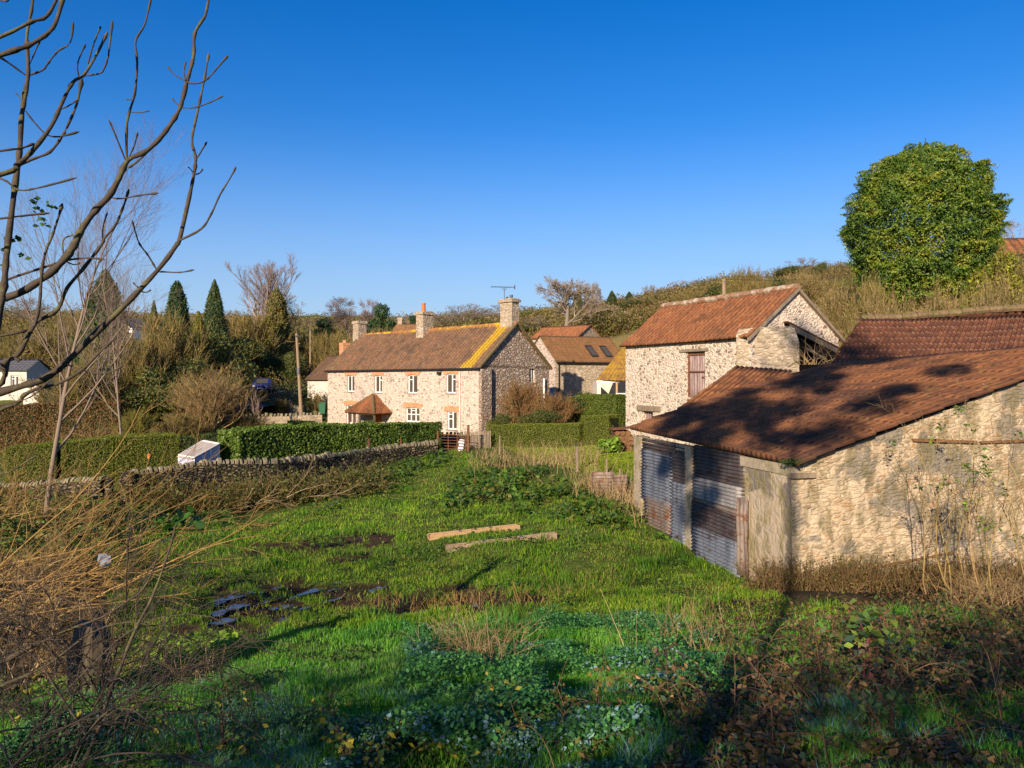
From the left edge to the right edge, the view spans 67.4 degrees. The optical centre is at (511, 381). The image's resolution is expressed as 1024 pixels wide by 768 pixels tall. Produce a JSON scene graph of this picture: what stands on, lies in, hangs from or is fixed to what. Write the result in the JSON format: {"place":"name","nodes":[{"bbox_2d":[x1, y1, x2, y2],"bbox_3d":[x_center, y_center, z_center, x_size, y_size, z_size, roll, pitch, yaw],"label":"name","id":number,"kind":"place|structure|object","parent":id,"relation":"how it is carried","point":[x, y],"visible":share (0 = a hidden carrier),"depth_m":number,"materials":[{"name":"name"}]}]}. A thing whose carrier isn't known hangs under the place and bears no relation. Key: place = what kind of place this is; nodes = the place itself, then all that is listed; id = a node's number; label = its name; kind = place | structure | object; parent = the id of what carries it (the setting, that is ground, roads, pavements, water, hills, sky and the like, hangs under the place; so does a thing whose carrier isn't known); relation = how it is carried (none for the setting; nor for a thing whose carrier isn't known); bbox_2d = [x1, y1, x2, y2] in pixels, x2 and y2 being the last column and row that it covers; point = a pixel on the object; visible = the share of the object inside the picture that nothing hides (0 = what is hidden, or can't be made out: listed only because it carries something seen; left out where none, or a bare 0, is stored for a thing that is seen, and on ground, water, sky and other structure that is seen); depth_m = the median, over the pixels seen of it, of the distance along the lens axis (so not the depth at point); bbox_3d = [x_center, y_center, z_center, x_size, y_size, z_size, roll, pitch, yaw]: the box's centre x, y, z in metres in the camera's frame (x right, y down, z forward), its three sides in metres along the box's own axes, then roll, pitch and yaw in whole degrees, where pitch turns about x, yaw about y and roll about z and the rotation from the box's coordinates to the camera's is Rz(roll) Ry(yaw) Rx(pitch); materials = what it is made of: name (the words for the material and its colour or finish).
{"place":"outdoors","nodes":[
{"label":"outdoors","id":0,"kind":"place"},
{"bbox_2d":[201,581,480,624],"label":"water","id":1,"kind":"structure","parent":0,"point":[223,611],"depth_m":14.89,"materials":[{"name":"liquid"}]},
{"bbox_2d":[0,270,1023,767],"bbox_3d":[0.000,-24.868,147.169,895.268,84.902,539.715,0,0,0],"label":"ground","id":2,"kind":"structure","parent":0,"point":[574,560],"depth_m":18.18,"materials":[{"name":"green plant"}]},
{"bbox_2d":[0,359,51,399],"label":"white house","id":3,"kind":"structure","parent":2,"relation":"on","point":[29,368],"depth_m":69.32,"materials":[{"name":"paint"}]},
{"bbox_2d":[0,322,74,377],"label":"shrub","id":4,"kind":"object","parent":2,"relation":"on","point":[34,350],"visible":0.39,"depth_m":77.09,"materials":[{"name":"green plant"}]},
{"bbox_2d":[0,423,94,529],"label":"willow thicket","id":5,"kind":"object","parent":2,"relation":"on","point":[14,508],"visible":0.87,"depth_m":22.22,"materials":[{"name":"brown plant"}]},
{"bbox_2d":[0,475,107,503],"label":"dry stone wall","id":6,"kind":"structure","parent":2,"relation":"on","point":[65,486],"depth_m":30.64,"materials":[{"name":"grey stone"}]},
{"bbox_2d":[0,547,121,654],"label":"bramble tangle","id":7,"kind":"object","parent":2,"relation":"on","point":[12,609],"visible":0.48,"depth_m":12.22,"materials":[{"name":"brown plant"}]},
{"bbox_2d":[0,399,125,450],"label":"beech hedge","id":8,"kind":"object","parent":2,"relation":"on","point":[32,415],"visible":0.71,"depth_m":45.60,"materials":[{"name":"brown plant"}]},
{"bbox_2d":[0,492,125,609],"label":"bramble tangle","id":9,"kind":"object","parent":2,"relation":"on","point":[35,560],"visible":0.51,"depth_m":15.06,"materials":[{"name":"brown plant"}]},
{"bbox_2d":[9,352,126,404],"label":"shrub","id":10,"kind":"object","parent":2,"relation":"on","point":[73,395],"visible":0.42,"depth_m":51.19,"materials":[{"name":"brown plant"}]},
{"bbox_2d":[0,444,151,532],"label":"bramble tangle","id":11,"kind":"object","parent":2,"relation":"on","point":[56,497],"visible":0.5,"depth_m":24.05,"materials":[{"name":"brown plant"}]},
{"bbox_2d":[0,485,169,567],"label":"ditch weeds","id":12,"kind":"object","parent":2,"relation":"on","point":[13,523],"visible":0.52,"depth_m":21.74,"materials":[{"name":"brown plant"}]},
{"bbox_2d":[2,432,179,482],"bbox_3d":[-18.879,3.612,34.782,6.989,2.391,2.187,0,0,-27],"label":"clipped hedge","id":13,"kind":"object","parent":2,"relation":"on","point":[125,457],"visible":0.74,"depth_m":34.09,"materials":[{"name":"green plant"}]},
{"bbox_2d":[67,619,114,697],"bbox_3d":[-4.538,3.180,8.297,0.430,1.201,0.426,0,0,0],"label":"tree stump","id":14,"kind":"object","parent":2,"relation":"on","point":[93,651],"visible":0.24,"depth_m":8.15,"materials":[{"name":"brown wood"}]},
{"bbox_2d":[60,269,132,370],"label":"conifer","id":15,"kind":"object","parent":2,"relation":"on","point":[91,310],"visible":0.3,"depth_m":65.13,"materials":[{"name":"green plant"}]},
{"bbox_2d":[0,108,193,528],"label":"birch tree","id":16,"kind":"object","parent":2,"relation":"on","point":[61,418],"visible":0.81,"depth_m":24.81,"materials":[{"name":"brown plant"}]},
{"bbox_2d":[0,577,199,689],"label":"bramble tangle","id":17,"kind":"object","parent":2,"relation":"on","point":[45,656],"visible":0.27,"depth_m":9.72,"materials":[{"name":"brown plant"}]},
{"bbox_2d":[55,206,149,434],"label":"birch tree","id":18,"kind":"object","parent":2,"relation":"on","point":[116,378],"visible":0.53,"depth_m":40.23,"materials":[{"name":"brown plant"}]},
{"bbox_2d":[0,506,206,767],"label":"hanging shoot","id":19,"kind":"object","parent":2,"relation":"on","point":[199,524],"visible":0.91,"depth_m":4.21,"materials":[{"name":"brown plant"}]},
{"bbox_2d":[0,442,226,630],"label":"willow thicket","id":20,"kind":"object","parent":2,"relation":"on","point":[79,562],"visible":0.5,"depth_m":14.57,"materials":[{"name":"brown plant"}]},
{"bbox_2d":[0,0,235,476],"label":"ash tree","id":21,"kind":"object","parent":2,"relation":"on","point":[55,267],"visible":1,"depth_m":3.99,"materials":[{"name":"brown plant"}]},
{"bbox_2d":[25,628,245,700],"bbox_3d":[-4.577,3.429,9.227,1.934,1.007,4.659,0,0,0],"label":"brooklime","id":22,"kind":"object","parent":2,"relation":"on","point":[215,642],"visible":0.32,"depth_m":10.22,"materials":[{"name":"green plant"}]},
{"bbox_2d":[81,329,189,420],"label":"shrub","id":23,"kind":"object","parent":2,"relation":"on","point":[137,363],"visible":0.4,"depth_m":56.14,"materials":[{"name":"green plant"}]},
{"bbox_2d":[107,406,165,434],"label":"olive shrub","id":24,"kind":"object","parent":2,"relation":"on","point":[142,424],"visible":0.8,"depth_m":43.67,"materials":[{"name":"green plant"}]},
{"bbox_2d":[102,366,199,425],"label":"evergreen shrub","id":25,"kind":"object","parent":2,"relation":"on","point":[154,380],"visible":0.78,"depth_m":55.05,"materials":[{"name":"green plant"}]},
{"bbox_2d":[0,325,327,411],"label":"scrub","id":26,"kind":"object","parent":2,"relation":"on","point":[290,386],"visible":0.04,"depth_m":81.41,"materials":[{"name":"brown plant"}]},
{"bbox_2d":[0,376,331,632],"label":"willow thicket","id":27,"kind":"object","parent":2,"relation":"on","point":[95,567],"visible":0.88,"depth_m":12.50,"materials":[{"name":"brown plant"}]},
{"bbox_2d":[0,489,337,767],"bbox_3d":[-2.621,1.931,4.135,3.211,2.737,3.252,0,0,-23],"label":"dark brushwood","id":28,"kind":"object","parent":2,"relation":"on","point":[113,708],"visible":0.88,"depth_m":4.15,"materials":[{"name":"brown plant"}]},
{"bbox_2d":[161,280,192,343],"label":"conifer","id":29,"kind":"object","parent":2,"relation":"on","point":[179,293],"visible":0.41,"depth_m":91.42,"materials":[{"name":"green plant"}]},
{"bbox_2d":[122,501,235,532],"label":"weeds","id":30,"kind":"object","parent":2,"relation":"on","point":[164,517],"visible":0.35,"depth_m":26.31,"materials":[{"name":"green plant"}]},
{"bbox_2d":[121,302,238,416],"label":"shrub","id":31,"kind":"object","parent":2,"relation":"on","point":[172,347],"visible":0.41,"depth_m":60.92,"materials":[{"name":"brown plant"}]},
{"bbox_2d":[104,467,259,518],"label":"wall brambles","id":32,"kind":"object","parent":2,"relation":"on","point":[181,492],"depth_m":29.39,"materials":[{"name":"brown plant"}]},
{"bbox_2d":[149,410,221,435],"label":"bramble shrub","id":33,"kind":"object","parent":2,"relation":"on","point":[183,424],"visible":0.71,"depth_m":46.67,"materials":[{"name":"brown plant"}]},
{"bbox_2d":[177,440,220,463],"bbox_3d":[-14.467,4.073,35.449,1.210,2.580,2.042,0,0,20],"label":"greenhouse","id":34,"kind":"object","parent":2,"relation":"on","point":[212,447],"visible":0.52,"depth_m":35.36,"materials":[{"name":"white glass"}]},
{"bbox_2d":[161,357,243,416],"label":"evergreen shrub","id":35,"kind":"object","parent":2,"relation":"on","point":[190,365],"visible":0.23,"depth_m":59.50,"materials":[{"name":"green plant"}]},
{"bbox_2d":[144,363,268,432],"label":"fan shrub","id":36,"kind":"object","parent":2,"relation":"on","point":[215,401],"visible":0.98,"depth_m":49.19,"materials":[{"name":"brown plant"}]},
{"bbox_2d":[202,279,232,373],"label":"conifer","id":37,"kind":"object","parent":2,"relation":"on","point":[213,307],"visible":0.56,"depth_m":87.44,"materials":[{"name":"green plant"}]},
{"bbox_2d":[179,331,258,388],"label":"evergreen shrub","id":38,"kind":"object","parent":2,"relation":"on","point":[217,356],"visible":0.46,"depth_m":65.68,"materials":[{"name":"green plant"}]},
{"bbox_2d":[188,703,257,757],"bbox_3d":[-1.665,2.067,4.413,0.291,0.299,0.492,0,0,-41],"label":"bramble spray","id":39,"kind":"object","parent":2,"relation":"on","point":[243,749],"visible":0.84,"depth_m":4.44,"materials":[{"name":"green plant"}]},
{"bbox_2d":[0,302,499,347],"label":"hill scrub","id":40,"kind":"object","parent":2,"relation":"on","point":[14,323],"visible":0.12,"depth_m":172.58,"materials":[{"name":"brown plant"}]},
{"bbox_2d":[225,336,277,374],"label":"evergreen shrub","id":41,"kind":"object","parent":2,"relation":"on","point":[253,351],"visible":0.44,"depth_m":90.43,"materials":[{"name":"green plant"}]},
{"bbox_2d":[203,308,316,383],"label":"shrub","id":42,"kind":"object","parent":2,"relation":"on","point":[245,327],"visible":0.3,"depth_m":97.83,"materials":[{"name":"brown plant"}]},
{"bbox_2d":[225,252,301,331],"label":"bare tree","id":43,"kind":"object","parent":2,"relation":"on","point":[269,286],"visible":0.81,"depth_m":106.03,"materials":[{"name":"brown plant"}]},
{"bbox_2d":[0,665,551,767],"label":"brambles","id":44,"kind":"object","parent":2,"relation":"on","point":[379,758],"visible":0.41,"depth_m":4.61,"materials":[{"name":"green plant"}]},
{"bbox_2d":[259,288,294,381],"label":"ivy clad tree","id":45,"kind":"object","parent":2,"relation":"on","point":[276,309],"visible":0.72,"depth_m":99.03,"materials":[{"name":"green plant"}]},
{"bbox_2d":[129,439,437,505],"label":"dry stone wall","id":46,"kind":"structure","parent":2,"relation":"on","point":[218,466],"depth_m":34.37,"materials":[{"name":"grey stone"}]},
{"bbox_2d":[272,351,308,383],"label":"evergreen shrub","id":47,"kind":"object","parent":2,"relation":"on","point":[289,365],"visible":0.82,"depth_m":94.92,"materials":[{"name":"green plant"}]},
{"bbox_2d":[196,454,402,512],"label":"wall brambles","id":48,"kind":"object","parent":2,"relation":"on","point":[286,487],"depth_m":31.71,"materials":[{"name":"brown plant"}]},
{"bbox_2d":[304,340,349,407],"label":"cottage","id":49,"kind":"structure","parent":2,"relation":"on","point":[318,375],"depth_m":82.74,"materials":[{"name":"white paint"}]},
{"bbox_2d":[301,328,352,374],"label":"shrub","id":50,"kind":"object","parent":2,"relation":"on","point":[323,343],"visible":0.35,"depth_m":102.58,"materials":[{"name":"brown plant"}]},
{"bbox_2d":[0,697,657,767],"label":"nettles","id":51,"kind":"object","parent":2,"relation":"on","point":[519,735],"visible":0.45,"depth_m":4.44,"materials":[{"name":"green plant"}]},
{"bbox_2d":[216,420,442,460],"bbox_3d":[-9.447,3.382,41.508,2.628,2.567,13.448,0,0,43],"label":"clipped hedge","id":52,"kind":"object","parent":2,"relation":"on","point":[277,441],"visible":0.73,"depth_m":40.00,"materials":[{"name":"green plant"}]},
{"bbox_2d":[322,296,363,340],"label":"birch tree","id":53,"kind":"object","parent":2,"relation":"on","point":[340,316],"visible":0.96,"depth_m":118.14,"materials":[{"name":"brown plant"}]},
{"bbox_2d":[326,716,398,756],"bbox_3d":[-0.850,2.053,4.334,0.418,0.303,0.331,0,0,0],"label":"bramble spray","id":54,"kind":"object","parent":2,"relation":"on","point":[345,744],"visible":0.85,"depth_m":4.38,"materials":[{"name":"green plant"}]},
{"bbox_2d":[309,448,454,508],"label":"weeds","id":55,"kind":"object","parent":2,"relation":"on","point":[433,462],"visible":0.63,"depth_m":38.27,"materials":[{"name":"green plant"}]},
{"bbox_2d":[324,285,552,434],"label":"farmhouse","id":56,"kind":"object","parent":2,"relation":"on","point":[451,377],"visible":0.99,"depth_m":59.80,"materials":[{"name":"beige stone"}]},
{"bbox_2d":[402,587,558,665],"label":"dry stalks","id":57,"kind":"object","parent":2,"relation":"on","point":[456,643],"visible":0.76,"depth_m":8.93,"materials":[{"name":"brown plant"}]},
{"bbox_2d":[345,578,633,614],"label":"dry stalks","id":58,"kind":"object","parent":2,"relation":"on","point":[453,600],"visible":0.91,"depth_m":14.88,"materials":[{"name":"brown plant"}]},
{"bbox_2d":[0,552,1023,767],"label":"leaf litter","id":59,"kind":"object","parent":2,"relation":"on","point":[952,751],"visible":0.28,"depth_m":4.76,"materials":[{"name":"brown plant"}]},
{"bbox_2d":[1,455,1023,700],"bbox_3d":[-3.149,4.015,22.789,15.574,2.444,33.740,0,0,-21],"label":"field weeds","id":60,"kind":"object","parent":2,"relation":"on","point":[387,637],"visible":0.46,"depth_m":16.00,"materials":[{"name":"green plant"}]},
{"bbox_2d":[480,374,547,423],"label":"beech shrub","id":61,"kind":"object","parent":2,"relation":"on","point":[521,401],"visible":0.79,"depth_m":51.54,"materials":[{"name":"brown plant"}]},
{"bbox_2d":[486,422,584,447],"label":"clipped hedge","id":62,"kind":"object","parent":2,"relation":"on","point":[511,433],"visible":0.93,"depth_m":44.35,"materials":[{"name":"green plant"}]},
{"bbox_2d":[452,432,623,494],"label":"dead weeds","id":63,"kind":"object","parent":2,"relation":"on","point":[559,458],"visible":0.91,"depth_m":33.62,"materials":[{"name":"beige plant"}]},
{"bbox_2d":[368,603,735,764],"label":"nettles","id":64,"kind":"object","parent":2,"relation":"on","point":[446,720],"visible":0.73,"depth_m":6.04,"materials":[{"name":"green plant"}]},
{"bbox_2d":[527,388,584,422],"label":"beech shrub","id":65,"kind":"object","parent":2,"relation":"on","point":[559,405],"visible":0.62,"depth_m":49.79,"materials":[{"name":"brown plant"}]},
{"bbox_2d":[440,455,680,543],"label":"nettles","id":66,"kind":"object","parent":2,"relation":"on","point":[487,489],"visible":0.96,"depth_m":27.35,"materials":[{"name":"green plant"}]},
{"bbox_2d":[531,324,601,342],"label":"barn","id":67,"kind":"structure","parent":2,"relation":"on","point":[582,330],"depth_m":86.55,"materials":[{"name":"orange tile"}]},
{"bbox_2d":[535,335,618,400],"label":"converted barn","id":68,"kind":"structure","parent":2,"relation":"on","point":[578,364],"depth_m":73.30,"materials":[{"name":"brown stone"}]},
{"bbox_2d":[534,275,620,325],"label":"bare oak","id":69,"kind":"object","parent":2,"relation":"on","point":[566,297],"visible":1,"depth_m":103.97,"materials":[{"name":"brown plant"}]},
{"bbox_2d":[565,393,625,426],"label":"clipped hedge","id":70,"kind":"object","parent":2,"relation":"on","point":[603,404],"visible":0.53,"depth_m":49.45,"materials":[{"name":"green plant"}]},
{"bbox_2d":[581,414,619,445],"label":"clipped hedge","id":71,"kind":"object","parent":2,"relation":"on","point":[600,425],"visible":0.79,"depth_m":43.01,"materials":[{"name":"green plant"}]},
{"bbox_2d":[566,461,648,526],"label":"dead weeds","id":72,"kind":"object","parent":2,"relation":"on","point":[628,498],"visible":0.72,"depth_m":26.30,"materials":[{"name":"beige plant"}]},
{"bbox_2d":[593,347,625,393],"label":"cart shed","id":73,"kind":"structure","parent":2,"relation":"on","point":[611,378],"depth_m":56.80,"materials":[{"name":"tile"}]},
{"bbox_2d":[486,271,745,337],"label":"hill scrub","id":74,"kind":"object","parent":2,"relation":"on","point":[601,321],"visible":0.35,"depth_m":126.34,"materials":[{"name":"brown plant"}]},
{"bbox_2d":[489,648,752,767],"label":"brambles","id":75,"kind":"object","parent":2,"relation":"on","point":[597,693],"visible":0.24,"depth_m":4.81,"materials":[{"name":"green plant"}]},
{"bbox_2d":[596,581,825,655],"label":"dry stalks","id":76,"kind":"object","parent":2,"relation":"on","point":[691,627],"visible":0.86,"depth_m":8.67,"materials":[{"name":"brown plant"}]},
{"bbox_2d":[619,283,844,445],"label":"stone barn","id":77,"kind":"structure","parent":2,"relation":"on","point":[679,353],"depth_m":34.76,"materials":[{"name":"beige stone"}]},
{"bbox_2d":[688,351,704,396],"bbox_3d":[8.454,-0.314,34.951,0.130,2.070,1.338,0,0,-25],"label":"loft door","id":78,"kind":"structure","parent":77,"relation":"in","point":[696,360],"depth_m":35.09,"materials":[{"name":"wood"}]},
{"bbox_2d":[677,365,791,408],"bbox_3d":[7.743,0.428,26.677,4.670,2.044,3.034,0,0,0],"label":"lean to","id":79,"kind":"object","parent":2,"relation":"on","point":[736,376],"visible":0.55,"depth_m":27.08,"materials":[{"name":"tile"}]},
{"bbox_2d":[793,272,856,312],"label":"hillside shrub","id":80,"kind":"object","parent":2,"relation":"on","point":[809,290],"visible":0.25,"depth_m":60.89,"materials":[{"name":"brown plant"}]},
{"bbox_2d":[628,596,1023,767],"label":"brambles","id":81,"kind":"object","parent":2,"relation":"on","point":[930,673],"visible":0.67,"depth_m":5.49,"materials":[{"name":"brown plant"}]},
{"bbox_2d":[630,346,1023,588],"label":"corrugated shed","id":82,"kind":"structure","parent":2,"relation":"on","point":[803,479],"depth_m":16.63,"materials":[{"name":"stone"}]},
{"bbox_2d":[812,277,861,346],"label":"hillside shrub","id":83,"kind":"object","parent":2,"relation":"on","point":[837,318],"visible":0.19,"depth_m":49.67,"materials":[{"name":"brown plant"}]},
{"bbox_2d":[690,247,1023,321],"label":"hill scrub","id":84,"kind":"object","parent":2,"relation":"on","point":[845,271],"visible":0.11,"depth_m":83.08,"materials":[{"name":"brown plant"}]},
{"bbox_2d":[843,267,894,338],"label":"hillside shrub","id":85,"kind":"object","parent":2,"relation":"on","point":[869,289],"visible":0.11,"depth_m":46.90,"materials":[{"name":"brown plant"}]},
{"bbox_2d":[838,270,906,346],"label":"hillside shrub","id":86,"kind":"object","parent":2,"relation":"on","point":[873,308],"visible":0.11,"depth_m":43.68,"materials":[{"name":"brown plant"}]},
{"bbox_2d":[733,546,1023,596],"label":"dry brush","id":87,"kind":"object","parent":2,"relation":"on","point":[846,578],"visible":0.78,"depth_m":14.96,"materials":[{"name":"brown plant"}]},
{"bbox_2d":[842,595,918,680],"bbox_3d":[3.186,2.242,6.618,0.522,0.838,0.964,0,0,37],"label":"bramble spray","id":88,"kind":"object","parent":2,"relation":"on","point":[869,616],"visible":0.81,"depth_m":6.52,"materials":[{"name":"green plant"}]},
{"bbox_2d":[853,668,908,730],"bbox_3d":[2.332,2.052,4.793,0.289,0.417,0.437,0,0,42],"label":"bramble spray","id":89,"kind":"object","parent":2,"relation":"on","point":[887,708],"visible":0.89,"depth_m":4.74,"materials":[{"name":"green plant"}]},
{"bbox_2d":[770,566,1023,674],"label":"brambles","id":90,"kind":"object","parent":2,"relation":"on","point":[960,625],"visible":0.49,"depth_m":8.76,"materials":[{"name":"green plant"}]},
{"bbox_2d":[833,138,1014,305],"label":"evergreen oak","id":91,"kind":"object","parent":2,"relation":"on","point":[913,176],"visible":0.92,"depth_m":47.34,"materials":[{"name":"green plant"}]},
{"bbox_2d":[832,304,1023,361],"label":"pantiled barn","id":92,"kind":"structure","parent":2,"relation":"on","point":[875,336],"depth_m":28.90,"materials":[{"name":"tile"}]},
{"bbox_2d":[866,379,1023,601],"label":"shrub","id":93,"kind":"object","parent":2,"relation":"on","point":[965,514],"visible":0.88,"depth_m":13.57,"materials":[{"name":"brown plant"}]},
{"bbox_2d":[910,277,981,311],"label":"hillside shrub","id":94,"kind":"object","parent":2,"relation":"on","point":[940,305],"visible":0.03,"depth_m":41.99,"materials":[{"name":"brown plant"}]},
{"bbox_2d":[922,407,1023,601],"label":"shrub","id":95,"kind":"object","parent":2,"relation":"on","point":[986,473],"visible":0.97,"depth_m":12.75,"materials":[{"name":"brown plant"}]},
{"bbox_2d":[960,247,1023,307],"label":"laurel shrub","id":96,"kind":"object","parent":2,"relation":"on","point":[1009,267],"visible":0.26,"depth_m":42.70,"materials":[{"name":"green plant"}]},
{"bbox_2d":[971,266,1023,305],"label":"hillside shrub","id":97,"kind":"object","parent":2,"relation":"on","point":[1003,295],"visible":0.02,"depth_m":39.80,"materials":[{"name":"brown plant"}]},
{"bbox_2d":[0,0,1023,317],"label":"sky","id":98,"kind":"structure","parent":0,"point":[407,154],"materials":[{"name":"blue"}]},
{"bbox_2d":[507,445,633,477],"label":"lawn grass","id":99,"kind":"structure","parent":0,"point":[625,459],"depth_m":34.82,"materials":[{"name":"green plant"}]},
{"bbox_2d":[906,553,1023,612],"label":"dry grass bank","id":100,"kind":"structure","parent":0,"point":[1000,592],"depth_m":13.32,"materials":[{"name":"brown plant"}]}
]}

